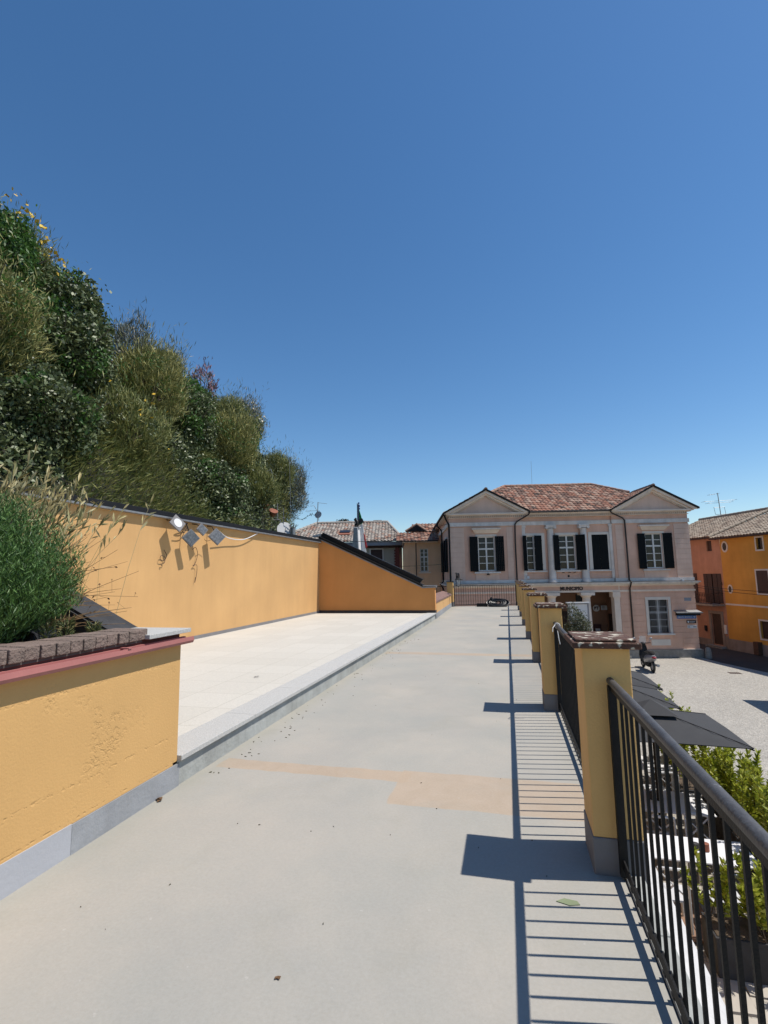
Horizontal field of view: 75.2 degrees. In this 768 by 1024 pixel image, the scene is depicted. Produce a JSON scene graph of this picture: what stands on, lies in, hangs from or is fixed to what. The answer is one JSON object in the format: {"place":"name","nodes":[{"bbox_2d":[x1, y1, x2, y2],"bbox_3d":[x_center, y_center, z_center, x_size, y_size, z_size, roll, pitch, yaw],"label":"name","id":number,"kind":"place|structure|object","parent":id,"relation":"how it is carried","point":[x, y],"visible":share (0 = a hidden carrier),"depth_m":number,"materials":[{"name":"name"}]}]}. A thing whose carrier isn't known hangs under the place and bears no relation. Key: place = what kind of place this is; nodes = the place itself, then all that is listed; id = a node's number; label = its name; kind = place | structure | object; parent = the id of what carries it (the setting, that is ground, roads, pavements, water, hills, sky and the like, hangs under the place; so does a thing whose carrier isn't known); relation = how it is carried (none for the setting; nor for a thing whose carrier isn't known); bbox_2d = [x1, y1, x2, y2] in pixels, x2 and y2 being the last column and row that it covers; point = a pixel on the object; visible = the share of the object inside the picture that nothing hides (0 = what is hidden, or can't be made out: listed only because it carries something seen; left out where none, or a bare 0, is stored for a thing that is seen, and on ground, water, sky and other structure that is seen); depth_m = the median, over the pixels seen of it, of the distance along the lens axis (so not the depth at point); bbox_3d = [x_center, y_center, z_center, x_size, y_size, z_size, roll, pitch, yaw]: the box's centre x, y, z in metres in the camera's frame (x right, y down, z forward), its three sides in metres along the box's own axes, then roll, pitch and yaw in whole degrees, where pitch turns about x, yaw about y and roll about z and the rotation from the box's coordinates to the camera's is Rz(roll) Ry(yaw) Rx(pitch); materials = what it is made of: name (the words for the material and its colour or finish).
{"place":"outdoors","nodes":[
{"label":"outdoors","id":0,"kind":"place"},
{"bbox_2d":[0,319,286,530],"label":"hillside","id":1,"kind":"structure","parent":0,"point":[69,481],"depth_m":10.81,"materials":[{"name":"plant"}]},
{"bbox_2d":[0,198,62,312],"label":"leafy shrub","id":2,"kind":"object","parent":1,"relation":"on","point":[27,248],"visible":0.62,"depth_m":10.97,"materials":[{"name":"green plant"}]},
{"bbox_2d":[0,187,71,290],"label":"broom bush","id":3,"kind":"object","parent":1,"relation":"on","point":[44,251],"visible":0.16,"depth_m":11.82,"materials":[{"name":"green plant"}]},
{"bbox_2d":[0,217,76,388],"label":"broom bush","id":4,"kind":"object","parent":1,"relation":"on","point":[23,323],"visible":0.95,"depth_m":9.14,"materials":[{"name":"green plant"}]},
{"bbox_2d":[0,349,117,469],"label":"leafy shrub","id":5,"kind":"object","parent":1,"relation":"on","point":[85,420],"visible":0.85,"depth_m":9.23,"materials":[{"name":"green plant"}]},
{"bbox_2d":[3,279,125,402],"bbox_3d":[-7.159,-3.604,11.051,2.318,2.398,3.254,-3,-7,14],"label":"leafy shrub","id":6,"kind":"object","parent":1,"relation":"on","point":[90,357],"visible":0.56,"depth_m":10.86,"materials":[{"name":"green plant"}]},
{"bbox_2d":[17,259,121,360],"bbox_3d":[-8.198,-4.831,12.624,2.929,3.032,3.048,0,-7,-11],"label":"leafy shrub","id":7,"kind":"object","parent":1,"relation":"on","point":[72,295],"visible":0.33,"depth_m":11.95,"materials":[{"name":"green plant"}]},
{"bbox_2d":[73,360,182,473],"bbox_3d":[-6.360,-2.162,12.092,2.580,2.644,3.404,-3,-7,14],"label":"broom bush","id":8,"kind":"object","parent":1,"relation":"on","point":[138,410],"visible":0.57,"depth_m":11.67,"materials":[{"name":"green plant"}]},
{"bbox_2d":[108,299,156,379],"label":"broom bush","id":9,"kind":"object","parent":1,"relation":"on","point":[127,333],"visible":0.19,"depth_m":15.22,"materials":[{"name":"green plant"}]},
{"bbox_2d":[0,303,295,534],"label":"ivy cover","id":10,"kind":"object","parent":1,"relation":"on","point":[20,439],"visible":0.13,"depth_m":9.74,"materials":[{"name":"green plant"}]},
{"bbox_2d":[3,299,297,533],"bbox_3d":[-6.020,-1.768,18.076,6.289,7.911,23.896,-3,-7,14],"label":"grass cover","id":11,"kind":"object","parent":1,"relation":"on","point":[145,481],"depth_m":11.41,"materials":[{"name":"plant"}]},
{"bbox_2d":[108,320,198,437],"bbox_3d":[-6.710,-3.560,14.185,2.970,3.795,3.964,4,-9,-33],"label":"broom bush","id":12,"kind":"object","parent":1,"relation":"on","point":[142,360],"visible":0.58,"depth_m":13.54,"materials":[{"name":"green plant"}]},
{"bbox_2d":[133,348,173,402],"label":"broom bush","id":13,"kind":"object","parent":1,"relation":"on","point":[159,387],"visible":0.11,"depth_m":15.14,"materials":[{"name":"green plant"}]},
{"bbox_2d":[123,338,195,374],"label":"broom bush","id":14,"kind":"object","parent":1,"relation":"on","point":[183,359],"visible":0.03,"depth_m":17.10,"materials":[{"name":"green plant"}]},
{"bbox_2d":[168,363,220,422],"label":"leafy shrub","id":15,"kind":"object","parent":1,"relation":"on","point":[197,384],"visible":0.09,"depth_m":16.75,"materials":[{"name":"green plant"}]},
{"bbox_2d":[172,381,225,460],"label":"leafy shrub","id":16,"kind":"object","parent":1,"relation":"on","point":[201,419],"visible":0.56,"depth_m":15.48,"materials":[{"name":"green plant"}]},
{"bbox_2d":[186,356,219,398],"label":"flower spikes","id":17,"kind":"object","parent":1,"relation":"on","point":[201,370],"visible":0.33,"depth_m":19.23,"materials":[{"name":"purple plant"}]},
{"bbox_2d":[186,452,256,518],"bbox_3d":[-4.961,-0.735,14.823,1.687,2.133,2.676,-4,-8,22],"label":"leafy shrub","id":18,"kind":"object","parent":1,"relation":"on","point":[223,478],"visible":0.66,"depth_m":14.34,"materials":[{"name":"green plant"}]},
{"bbox_2d":[199,394,266,473],"bbox_3d":[-5.832,-2.331,17.645,3.416,3.558,3.559,2,-8,-24],"label":"broom bush","id":19,"kind":"object","parent":1,"relation":"on","point":[232,431],"visible":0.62,"depth_m":16.92,"materials":[{"name":"green plant"}]},
{"bbox_2d":[204,379,261,446],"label":"broom bush","id":20,"kind":"object","parent":1,"relation":"on","point":[223,402],"visible":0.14,"depth_m":18.65,"materials":[{"name":"green plant"}]},
{"bbox_2d":[216,379,270,447],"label":"broom bush","id":21,"kind":"object","parent":1,"relation":"on","point":[254,409],"visible":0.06,"depth_m":21.99,"materials":[{"name":"green plant"}]},
{"bbox_2d":[242,451,289,509],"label":"broom bush","id":22,"kind":"object","parent":1,"relation":"on","point":[269,487],"visible":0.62,"depth_m":18.32,"materials":[{"name":"green plant"}]},
{"bbox_2d":[266,469,280,529],"bbox_3d":[-4.612,-0.125,19.826,1.038,3.139,0.366,-1,-7,-1],"label":"antenna mast","id":23,"kind":"object","parent":1,"relation":"on","point":[277,507],"visible":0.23,"depth_m":19.85,"materials":[{"name":"metal"}]},
{"bbox_2d":[277,522,290,533],"bbox_3d":[-3.942,0.783,19.768,0.449,0.784,0.437,-4,-8,26],"label":"satellite dish","id":24,"kind":"object","parent":23,"relation":"attached to","point":[284,527],"visible":0.81,"depth_m":19.78,"materials":[{"name":"white paint"}]},
{"bbox_2d":[258,438,299,494],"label":"broom bush","id":25,"kind":"object","parent":1,"relation":"on","point":[280,460],"visible":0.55,"depth_m":23.42,"materials":[{"name":"green plant"}]},
{"bbox_2d":[279,434,313,519],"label":"broom bush","id":26,"kind":"object","parent":1,"relation":"on","point":[298,489],"visible":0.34,"depth_m":26.11,"materials":[{"name":"green plant"}]},
{"bbox_2d":[352,518,363,549],"bbox_3d":[-1.423,4.296,26.729,1.100,8.030,1.262,-3,-7,14],"label":"monument","id":27,"kind":"object","parent":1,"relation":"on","point":[356,535],"visible":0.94,"depth_m":26.94,"materials":[{"name":"white stone"}]},
{"bbox_2d":[358,504,366,551],"bbox_3d":[-1.120,3.909,26.976,0.499,8.850,0.094,-3,-8,18],"label":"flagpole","id":28,"kind":"object","parent":27,"relation":"attached to","point":[363,544],"visible":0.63,"depth_m":27.29,"materials":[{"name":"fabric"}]},
{"bbox_2d":[178,613,425,735],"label":"terrace","id":29,"kind":"structure","parent":0,"point":[218,672],"depth_m":8.86,"materials":[{"name":"concrete"}]},
{"bbox_2d":[40,591,136,635],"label":"gable wall","id":30,"kind":"structure","parent":29,"relation":"on","point":[114,620],"depth_m":4.08,"materials":[{"name":"paint"}]},
{"bbox_2d":[0,482,320,638],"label":"boundary wall","id":31,"kind":"structure","parent":29,"relation":"on","point":[263,576],"depth_m":11.41,"materials":[{"name":"paint"}]},
{"bbox_2d":[167,514,185,531],"bbox_3d":[-4.391,0.242,10.581,0.373,0.389,0.289,4,-9,-35],"label":"flood lamp","id":32,"kind":"object","parent":31,"relation":"attached to","point":[176,522],"visible":1,"depth_m":10.52,"materials":[{"name":"white paint"}]},
{"bbox_2d":[182,522,199,546],"bbox_3d":[-4.275,0.489,10.980,0.415,0.573,0.227,1,-7,-15],"label":"flood lamp","id":33,"kind":"object","parent":31,"relation":"attached to","point":[190,538],"visible":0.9,"depth_m":10.96,"materials":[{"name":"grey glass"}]},
{"bbox_2d":[192,523,207,535],"bbox_3d":[-4.209,0.401,11.386,0.357,0.300,0.224,1,-7,-15],"label":"flood lamp","id":34,"kind":"object","parent":31,"relation":"attached to","point":[202,529],"visible":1,"depth_m":11.38,"materials":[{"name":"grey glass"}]},
{"bbox_2d":[207,526,224,544],"bbox_3d":[-4.028,0.563,11.962,0.432,0.483,0.225,1,-7,-15],"label":"flood lamp","id":35,"kind":"object","parent":31,"relation":"attached to","point":[216,536],"visible":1,"depth_m":11.94,"materials":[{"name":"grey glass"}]},
{"bbox_2d":[313,533,436,612],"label":"end wall","id":36,"kind":"structure","parent":29,"relation":"on","point":[352,579],"depth_m":18.58,"materials":[{"name":"orange paint"}]},
{"bbox_2d":[295,520,402,568],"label":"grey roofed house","id":37,"kind":"structure","parent":0,"point":[390,552],"depth_m":39.66,"materials":[{"name":"red tile"}]},
{"bbox_2d":[0,0,767,563],"label":"sky","id":38,"kind":"structure","parent":0,"point":[457,249],"materials":[{"name":"blue"}]},
{"bbox_2d":[396,532,441,592],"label":"peach wing","id":39,"kind":"structure","parent":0,"point":[420,550],"depth_m":36.01,"materials":[{"name":"paint"}]},
{"bbox_2d":[420,549,427,571],"bbox_3d":[2.907,3.481,36.082,0.580,1.650,0.076,-1,-7,2],"label":"window","id":40,"kind":"structure","parent":39,"relation":"in","point":[423,552],"depth_m":36.08,"materials":[{"name":"white glass"}]},
{"bbox_2d":[563,601,592,632],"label":"potted shrub","id":41,"kind":"object","parent":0,"point":[580,625],"visible":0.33,"depth_m":20.74,"materials":[{"name":"green plant"}]},
{"bbox_2d":[630,658,767,1018],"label":"plaza","id":42,"kind":"structure","parent":0,"point":[736,704],"depth_m":19.64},
{"bbox_2d":[433,483,704,658],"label":"town hall","id":43,"kind":"structure","parent":42,"relation":"on","point":[619,560],"depth_m":29.74,"materials":[{"name":"pink paint"}]},
{"bbox_2d":[478,536,495,570],"bbox_3d":[6.158,2.514,30.022,1.000,2.060,0.076,-1,-7,2],"label":"window","id":44,"kind":"structure","parent":43,"relation":"in","point":[486,548],"depth_m":30.03,"materials":[{"name":"white glass"}]},
{"bbox_2d":[526,536,535,569],"bbox_3d":[9.021,2.468,30.035,0.900,2.060,0.076,-1,-7,2],"label":"window","id":45,"kind":"structure","parent":43,"relation":"in","point":[531,560],"depth_m":30.04,"materials":[{"name":"white glass"}]},
{"bbox_2d":[562,611,567,629],"bbox_3d":[11.605,7.548,31.969,0.900,2.340,0.049,-1,-7,2],"label":"door","id":46,"kind":"structure","parent":43,"relation":"in","point":[564,613],"depth_m":32.04,"materials":[{"name":"brown wood"}]},
{"bbox_2d":[559,535,575,569],"bbox_3d":[10.979,2.426,29.963,0.980,2.060,0.076,-1,-7,2],"label":"window","id":47,"kind":"structure","parent":43,"relation":"in","point":[566,542],"depth_m":29.97,"materials":[{"name":"white glass"}]},
{"bbox_2d":[645,533,663,567],"bbox_3d":[16.020,2.302,29.657,1.000,2.060,0.076,-1,-7,2],"label":"window","id":48,"kind":"structure","parent":43,"relation":"in","point":[653,542],"depth_m":29.66,"materials":[{"name":"white glass"}]},
{"bbox_2d":[565,602,589,629],"bbox_3d":[10.520,6.555,26.805,1.220,3.370,0.360,-1,-7,2],"label":"notice board","id":49,"kind":"object","parent":42,"relation":"on","point":[582,606],"visible":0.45,"depth_m":26.90,"materials":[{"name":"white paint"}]},
{"bbox_2d":[633,637,659,672],"bbox_3d":[13.416,7.214,25.423,0.960,1.619,2.183,-2,-7,11],"label":"scooter","id":50,"kind":"object","parent":42,"relation":"on","point":[648,658],"visible":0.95,"depth_m":24.96,"materials":[{"name":"black metal"}]},
{"bbox_2d":[631,671,662,690],"bbox_3d":[6.050,5.358,13.556,2.336,2.570,2.138,-3,-7,14],"label":"parasol","id":51,"kind":"object","parent":42,"relation":"on","point":[640,679],"visible":0.16,"depth_m":12.88,"materials":[{"name":"grey fabric"}]},
{"bbox_2d":[632,685,680,709],"bbox_3d":[5.450,5.126,11.642,2.285,2.570,1.769,-3,-7,14],"label":"parasol","id":52,"kind":"object","parent":42,"relation":"on","point":[640,693],"visible":0.29,"depth_m":11.22,"materials":[{"name":"grey fabric"}]},
{"bbox_2d":[641,755,673,790],"bbox_3d":[5.900,5.973,11.143,0.900,0.750,0.900,-3,-7,14],"label":"table","id":53,"kind":"object","parent":42,"relation":"on","point":[662,766],"visible":0.23,"depth_m":10.98,"materials":[{"name":"white metal"}]},
{"bbox_2d":[647,815,679,874],"bbox_3d":[4.742,5.587,8.548,0.420,0.904,0.464,-3,-7,14],"label":"chair","id":54,"kind":"object","parent":42,"relation":"on","point":[667,833],"visible":0.09,"depth_m":8.38,"materials":[{"name":"black metal"}]},
{"bbox_2d":[656,866,693,935],"bbox_3d":[4.070,5.412,7.076,0.420,0.904,0.464,-3,-7,14],"label":"chair","id":55,"kind":"object","parent":42,"relation":"on","point":[681,898],"visible":0.34,"depth_m":6.91,"materials":[{"name":"white metal"}]},
{"bbox_2d":[644,789,716,835],"bbox_3d":[5.273,5.741,9.225,1.300,0.750,0.950,-3,-7,14],"label":"table","id":56,"kind":"object","parent":42,"relation":"on","point":[703,805],"visible":0.22,"depth_m":9.14,"materials":[{"name":"white metal"}]},
{"bbox_2d":[663,764,700,794],"bbox_3d":[6.617,6.128,11.310,0.400,0.460,2.000,-3,-7,14],"label":"planter box","id":57,"kind":"object","parent":42,"relation":"on","point":[691,788],"visible":0.12,"depth_m":10.69,"materials":[{"name":"soil"}]},
{"bbox_2d":[654,684,699,785],"bbox_3d":[6.585,5.042,11.472,0.806,1.761,2.110,-2,-7,9],"label":"hedge","id":58,"kind":"object","parent":57,"relation":"on","point":[685,747],"visible":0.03,"depth_m":11.06,"materials":[{"name":"green plant"}]},
{"bbox_2d":[673,894,703,942],"bbox_3d":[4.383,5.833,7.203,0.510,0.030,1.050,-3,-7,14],"label":"chair","id":59,"kind":"object","parent":42,"relation":"on","point":[683,920],"visible":0.05,"depth_m":7.13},
{"bbox_2d":[637,699,754,835],"bbox_3d":[5.108,4.843,9.360,2.515,2.570,2.098,-3,-7,14],"label":"parasol","id":60,"kind":"object","parent":42,"relation":"on","point":[690,728],"visible":0.54,"depth_m":8.91,"materials":[{"name":"grey fabric"}]},
{"bbox_2d":[683,812,712,884],"bbox_3d":[5.278,5.537,8.229,0.420,0.904,0.464,-2,-7,8],"label":"chair","id":61,"kind":"object","parent":42,"relation":"on","point":[694,813],"visible":0.23,"depth_m":8.43,"materials":[{"name":"black metal"}]},
{"bbox_2d":[647,833,756,868],"bbox_3d":[4.792,5.545,7.610,1.520,0.750,0.740,-3,-7,14],"label":"table","id":62,"kind":"object","parent":42,"relation":"on","point":[736,846],"visible":0.11,"depth_m":7.63,"materials":[{"name":"white metal"}]},
{"bbox_2d":[700,795,739,841],"bbox_3d":[6.409,5.867,9.215,0.400,0.460,1.800,-3,-7,14],"label":"planter box","id":63,"kind":"object","parent":42,"relation":"on","point":[719,830],"visible":0.23,"depth_m":9.23,"materials":[{"name":"soil"}]},
{"bbox_2d":[690,745,767,823],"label":"hedge","id":64,"kind":"object","parent":63,"relation":"on","point":[718,767],"visible":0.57,"depth_m":9.10,"materials":[{"name":"green plant"}]},
{"bbox_2d":[709,874,742,913],"bbox_3d":[4.750,5.379,6.912,0.420,0.904,0.464,-3,-7,14],"label":"chair","id":65,"kind":"object","parent":42,"relation":"on","point":[738,900],"visible":0.16,"depth_m":6.82,"materials":[{"name":"white metal"}]},
{"bbox_2d":[689,507,767,648],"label":"salmon house","id":66,"kind":"structure","parent":42,"relation":"on","point":[712,621],"depth_m":33.25,"materials":[{"name":"paint"}]},
{"bbox_2d":[712,613,722,644],"bbox_3d":[21.772,7.607,32.429,0.050,1.960,0.912,-1,-7,-3],"label":"door","id":67,"kind":"structure","parent":66,"relation":"in","point":[717,625],"depth_m":32.52,"materials":[{"name":"brown wood"}]},
{"bbox_2d":[704,962,767,1023],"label":"paving","id":68,"kind":"structure","parent":42,"relation":"on","point":[751,1003],"depth_m":5.82,"materials":[{"name":"stone"}]},
{"bbox_2d":[701,912,767,984],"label":"planter box","id":69,"kind":"object","parent":68,"relation":"on","point":[746,950],"visible":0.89,"depth_m":6.13,"materials":[{"name":"plastic"}]},
{"bbox_2d":[679,846,767,943],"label":"hedge","id":70,"kind":"object","parent":69,"relation":"on","point":[759,901],"visible":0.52,"depth_m":6.37,"materials":[{"name":"green plant"}]},
{"bbox_2d":[708,512,767,656],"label":"orange house","id":71,"kind":"structure","parent":42,"relation":"on","point":[744,551],"depth_m":30.03,"materials":[{"name":"paint"}]},
{"bbox_2d":[700,644,767,672],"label":"street","id":72,"kind":"structure","parent":0,"point":[743,659],"depth_m":28.00,"materials":[{"name":"asphalt"}]},
{"bbox_2d":[749,849,760,874],"bbox_3d":[5.991,5.641,7.375,0.430,0.460,1.800,-3,-7,14],"label":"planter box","id":73,"kind":"object","parent":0,"point":[753,871],"depth_m":8.01,"materials":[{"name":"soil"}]},
{"bbox_2d":[742,757,767,832],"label":"hedge","id":74,"kind":"object","parent":73,"relation":"on","point":[756,799],"visible":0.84,"depth_m":7.94,"materials":[{"name":"green plant"}]},
{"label":"planter soil","id":75,"kind":"structure","parent":0,"visible":0},
{"bbox_2d":[13,626,55,642],"bbox_3d":[-2.335,0.846,3.350,0.130,0.128,0.413,1,-8,-18],"label":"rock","id":76,"kind":"object","parent":75,"relation":"on","point":[35,635],"visible":0.32,"depth_m":3.28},
{"bbox_2d":[0,482,88,643],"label":"rosemary bush","id":77,"kind":"object","parent":75,"relation":"on","point":[27,583],"visible":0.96,"depth_m":3.12,"materials":[{"name":"green plant"}]},
{"bbox_2d":[37,619,57,638],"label":"weed","id":78,"kind":"object","parent":75,"relation":"on","point":[45,627],"visible":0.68,"depth_m":3.27,"materials":[{"name":"green plant"}]},
{"bbox_2d":[55,615,76,636],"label":"weed","id":79,"kind":"object","parent":75,"relation":"on","point":[71,621],"visible":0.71,"depth_m":3.39,"materials":[{"name":"green plant"}]},
{"bbox_2d":[0,444,155,631],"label":"seed head clump","id":80,"kind":"object","parent":75,"relation":"on","point":[56,504],"visible":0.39,"depth_m":4.01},
{"bbox_2d":[35,515,137,631],"bbox_3d":[-2.223,0.465,3.689,0.947,0.874,1.069,-3,-7,14],"label":"dry weed","id":81,"kind":"object","parent":75,"relation":"on","point":[77,617],"visible":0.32,"depth_m":3.67,"materials":[{"name":"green plant"}]},
{"bbox_2d":[85,620,102,632],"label":"weed","id":82,"kind":"object","parent":75,"relation":"on","point":[88,628],"visible":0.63,"depth_m":3.60,"materials":[{"name":"green plant"}]},
{"label":"ground","id":83,"kind":"structure","parent":0,"visible":0},
{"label":"terrace wall","id":84,"kind":"structure","parent":83,"relation":"on","visible":0},
{"bbox_2d":[0,605,679,1023],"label":"terrace floor","id":85,"kind":"structure","parent":84,"relation":"on","point":[404,779],"depth_m":2.60,"materials":[{"name":"concrete"}]},
{"bbox_2d":[0,627,193,900],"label":"wall","id":86,"kind":"structure","parent":85,"relation":"on","point":[88,735],"depth_m":3.03,"materials":[{"name":"paint"}]},
{"bbox_2d":[173,615,434,783],"bbox_3d":[-0.031,2.948,10.901,0.290,0.288,14.600,-3,-7,14],"label":"kerb riser","id":87,"kind":"object","parent":85,"relation":"on","point":[197,761],"visible":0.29,"depth_m":5.40,"materials":[{"name":"concrete"}]},
{"bbox_2d":[177,613,435,760],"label":"granite kerb","id":88,"kind":"structure","parent":87,"relation":"on","point":[195,740],"depth_m":5.57,"materials":[{"name":"stone"}]},
{"bbox_2d":[80,639,546,929],"bbox_3d":[0.621,2.506,7.168,2.643,0.005,10.435,-3,-7,14],"label":"debris","id":89,"kind":"object","parent":85,"relation":"on","point":[286,737],"visible":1,"depth_m":4.58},
{"bbox_2d":[435,591,451,618],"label":"parapet wall","id":90,"kind":"structure","parent":85,"relation":"on","point":[443,602],"depth_m":20.99,"materials":[{"name":"paint"}]},
{"bbox_2d":[446,581,453,606],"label":"pillar","id":91,"kind":"structure","parent":85,"relation":"on","point":[450,587],"depth_m":24.68,"materials":[{"name":"paint"}]},
{"bbox_2d":[454,584,516,606],"bbox_3d":[4.998,4.129,24.664,3.055,1.030,0.040,-1,-7,2],"label":"fence","id":92,"kind":"object","parent":85,"relation":"on","point":[482,593],"visible":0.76,"depth_m":24.67,"materials":[{"name":"grey metal"}]},
{"bbox_2d":[486,597,509,606],"bbox_3d":[5.305,4.348,24.139,1.522,0.454,0.577,-3,-7,14],"label":"hose","id":93,"kind":"object","parent":85,"relation":"on","point":[502,603],"visible":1,"depth_m":24.04,"materials":[{"name":"black rubber"}]},
{"bbox_2d":[517,583,526,616],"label":"pillar","id":94,"kind":"structure","parent":85,"relation":"on","point":[520,610],"depth_m":18.46,"materials":[{"name":"paint"}]},
{"bbox_2d":[519,585,530,625],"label":"pillar","id":95,"kind":"structure","parent":85,"relation":"on","point":[522,603],"depth_m":15.31,"materials":[{"name":"paint"}]},
{"bbox_2d":[521,588,536,638],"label":"pillar","id":96,"kind":"structure","parent":85,"relation":"on","point":[527,615],"depth_m":12.17,"materials":[{"name":"paint"}]},
{"bbox_2d":[526,592,547,662],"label":"pillar","id":97,"kind":"structure","parent":85,"relation":"on","point":[534,597],"depth_m":9.03,"materials":[{"name":"paint"}]},
{"bbox_2d":[533,602,566,711],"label":"pillar","id":98,"kind":"structure","parent":85,"relation":"on","point":[549,614],"depth_m":5.89,"materials":[{"name":"paint"}]},
{"bbox_2d":[556,898,579,905],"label":"leaf","id":99,"kind":"object","parent":85,"relation":"on","point":[568,902],"visible":1,"depth_m":2.43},
{"bbox_2d":[564,631,646,882],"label":"pillar","id":100,"kind":"structure","parent":85,"relation":"on","point":[601,657],"depth_m":2.74,"materials":[{"name":"paint"}]},
{"bbox_2d":[561,712,709,1023],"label":"terrace sill","id":101,"kind":"structure","parent":84,"relation":"on","point":[700,1012],"depth_m":2.06,"materials":[{"name":"concrete"}]},
{"bbox_2d":[553,622,581,762],"bbox_3d":[1.690,1.621,4.425,0.056,1.001,2.932,-3,-7,14],"label":"railing","id":102,"kind":"object","parent":101,"relation":"on","point":[567,681],"visible":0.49,"depth_m":5.00,"materials":[{"name":"grey metal"}]},
{"bbox_2d":[606,677,767,1023],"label":"railing","id":103,"kind":"object","parent":101,"relation":"on","point":[745,826],"visible":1,"depth_m":1.72,"materials":[{"name":"grey metal"}]},
{"bbox_2d":[649,855,734,1023],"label":"terrace cornice","id":104,"kind":"structure","parent":84,"relation":"attached to","point":[723,1016],"depth_m":2.31,"materials":[{"name":"stone"}]},
{"label":"courtyard","id":105,"kind":"structure","parent":0,"visible":0},
{"bbox_2d":[405,523,438,533],"bbox_3d":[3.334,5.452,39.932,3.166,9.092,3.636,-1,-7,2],"label":"dormer roof","id":106,"kind":"structure","parent":105,"relation":"on","point":[416,527],"depth_m":38.76,"materials":[{"name":"red tile"}]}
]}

